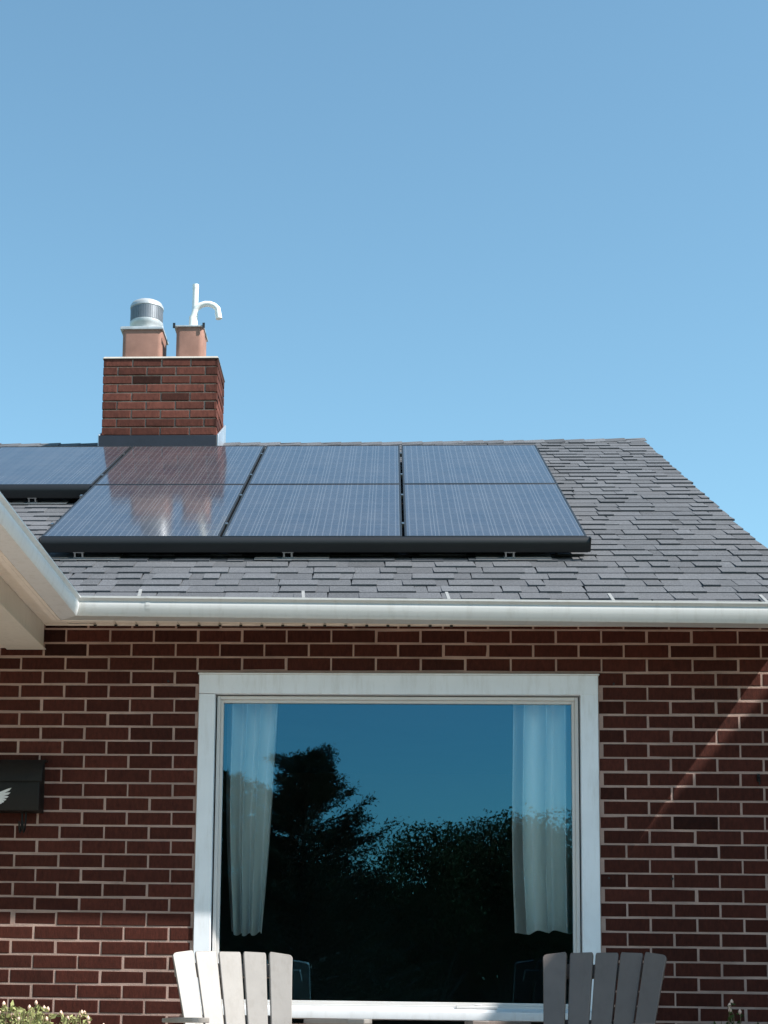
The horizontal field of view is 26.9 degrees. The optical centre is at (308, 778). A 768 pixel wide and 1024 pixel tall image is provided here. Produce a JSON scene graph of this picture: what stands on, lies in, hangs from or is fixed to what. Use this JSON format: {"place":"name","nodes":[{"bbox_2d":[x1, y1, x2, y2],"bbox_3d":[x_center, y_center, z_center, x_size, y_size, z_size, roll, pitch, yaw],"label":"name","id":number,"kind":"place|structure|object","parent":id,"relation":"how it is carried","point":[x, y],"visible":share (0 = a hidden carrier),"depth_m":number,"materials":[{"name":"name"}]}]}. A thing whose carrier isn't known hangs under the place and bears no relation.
{"place":"outdoors","nodes":[
{"label":"outdoors","id":0,"kind":"place"},
{"bbox_2d":[0,1000,103,1023],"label":"shrub","id":1,"kind":"object","parent":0,"point":[21,1018],"visible":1,"depth_m":6.97,"materials":[{"name":"green plant"}]},
{"bbox_2d":[162,950,371,1023],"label":"adirondack chair","id":2,"kind":"object","parent":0,"point":[254,970],"visible":1,"depth_m":6.61,"materials":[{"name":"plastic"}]},
{"bbox_2d":[0,0,767,547],"label":"sky","id":3,"kind":"structure","parent":0,"point":[403,220],"materials":[{"name":"blue"}]},
{"bbox_2d":[465,952,666,1023],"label":"adirondack chair","id":4,"kind":"object","parent":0,"point":[581,971],"visible":1,"depth_m":6.55,"materials":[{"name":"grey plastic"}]},
{"bbox_2d":[713,999,743,1023],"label":"sprig plant","id":5,"kind":"object","parent":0,"point":[730,1010],"visible":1,"depth_m":6.99,"materials":[{"name":"green plant"}]},
{"label":"ground","id":6,"kind":"structure","parent":0,"visible":0},
{"bbox_2d":[0,284,767,1023],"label":"brick house","id":7,"kind":"structure","parent":6,"relation":"on","point":[396,688],"depth_m":7.59,"materials":[{"name":"brown brick"}]},
{"bbox_2d":[0,760,47,832],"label":"mailbox","id":8,"kind":"object","parent":7,"relation":"attached to","point":[22,782],"visible":1,"depth_m":7.48,"materials":[{"name":"black metal"}]},
{"bbox_2d":[8,498,70,504],"bbox_3d":[-1.644,-1.706,9.736,0.380,0.048,0.245,0,20,3],"label":"mounting bracket","id":9,"kind":"object","parent":7,"relation":"attached to","point":[29,501],"visible":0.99,"depth_m":9.69,"materials":[{"name":"silver metal"}]},
{"bbox_2d":[0,485,92,498],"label":"panel skirt","id":10,"kind":"object","parent":7,"relation":"attached to","point":[42,491],"visible":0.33,"depth_m":9.62,"materials":[{"name":"black metal"}]},
{"bbox_2d":[0,446,130,484],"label":"solar panel","id":11,"kind":"object","parent":7,"relation":"attached to","point":[54,465],"visible":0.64,"depth_m":10.38,"materials":[{"name":"blue glass"}]},
{"bbox_2d":[49,552,123,559],"bbox_3d":[-1.151,-1.169,8.256,0.380,0.048,0.245,0,20,3],"label":"mounting bracket","id":12,"kind":"object","parent":7,"relation":"attached to","point":[84,556],"visible":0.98,"depth_m":8.20,"materials":[{"name":"silver metal"}]},
{"bbox_2d":[41,484,245,536],"bbox_3d":[-0.880,-1.484,8.876,0.927,0.042,1.540,0,20,3],"label":"solar panel","id":13,"kind":"object","parent":7,"relation":"attached to","point":[154,510],"visible":0.95,"depth_m":8.79,"materials":[{"name":"blue glass"}]},
{"bbox_2d":[94,446,264,486],"bbox_3d":[-0.804,-2.017,10.327,0.927,0.042,1.540,0,20,3],"label":"solar panel","id":14,"kind":"object","parent":7,"relation":"attached to","point":[185,465],"visible":0.73,"depth_m":10.25,"materials":[{"name":"blue glass"}]},
{"bbox_2d":[226,704,277,935],"bbox_3d":[-0.278,0.146,7.696,0.256,1.223,0.170,0,-8,3],"label":"curtain","id":15,"kind":"object","parent":7,"relation":"hanging from","point":[251,737],"visible":0.95,"depth_m":7.70,"materials":[{"name":"fabric"}]},
{"bbox_2d":[254,552,329,559],"bbox_3d":[-0.083,-1.162,8.203,0.380,0.048,0.245,0,20,3],"label":"mounting bracket","id":16,"kind":"object","parent":7,"relation":"attached to","point":[291,556],"visible":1,"depth_m":8.15,"materials":[{"name":"silver metal"}]},
{"bbox_2d":[222,484,401,536],"bbox_3d":[0.045,-1.477,8.829,0.927,0.042,1.540,0,20,3],"label":"solar panel","id":17,"kind":"object","parent":7,"relation":"attached to","point":[317,510],"visible":1,"depth_m":8.73,"materials":[{"name":"blue glass"}]},
{"bbox_2d":[39,536,590,552],"bbox_3d":[0.022,-1.191,8.141,2.790,0.093,0.130,0,20,3],"label":"panel skirt","id":18,"kind":"object","parent":7,"relation":"attached to","point":[310,544],"visible":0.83,"depth_m":8.08,"materials":[{"name":"black metal"}]},
{"bbox_2d":[248,445,400,483],"bbox_3d":[0.121,-2.011,10.281,0.927,0.042,1.540,0,20,3],"label":"solar panel","id":19,"kind":"object","parent":7,"relation":"attached to","point":[328,464],"visible":0.77,"depth_m":10.21,"materials":[{"name":"blue glass"}]},
{"bbox_2d":[193,673,600,1021],"bbox_3d":[0.410,0.312,7.498,1.923,1.621,0.189,0,-8,3],"label":"window","id":20,"kind":"structure","parent":7,"relation":"in","point":[580,691],"depth_m":7.53,"materials":[{"name":"white metal"}]},
{"bbox_2d":[400,444,556,483],"bbox_3d":[1.047,-2.004,10.234,0.927,0.042,1.540,0,20,3],"label":"solar panel","id":21,"kind":"object","parent":7,"relation":"attached to","point":[457,464],"visible":0.81,"depth_m":10.15,"materials":[{"name":"blue glass"}]},
{"bbox_2d":[401,483,586,536],"bbox_3d":[0.971,-1.471,8.783,0.927,0.042,1.540,0,20,3],"label":"solar panel","id":22,"kind":"object","parent":7,"relation":"attached to","point":[489,510],"visible":0.98,"depth_m":8.69,"materials":[{"name":"blue glass"}]},
{"bbox_2d":[474,552,551,559],"bbox_3d":[1.036,-1.154,8.147,0.380,0.048,0.245,0,20,3],"label":"mounting bracket","id":23,"kind":"object","parent":7,"relation":"attached to","point":[512,556],"visible":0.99,"depth_m":8.10,"materials":[{"name":"silver metal"}]},
{"bbox_2d":[512,705,572,934],"bbox_3d":[1.122,0.144,7.626,0.298,1.200,0.170,0,-8,3],"label":"curtain","id":24,"kind":"object","parent":7,"relation":"hanging from","point":[542,833],"visible":0.87,"depth_m":7.63,"materials":[{"name":"fabric"}]},
{"bbox_2d":[757,774,760,784],"bbox_3d":[2.086,0.004,7.414,0.012,0.055,0.035,0,-8,3],"label":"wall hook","id":25,"kind":"object","parent":7,"relation":"attached to","point":[758,778],"depth_m":7.42,"materials":[{"name":"black metal"}]}
]}

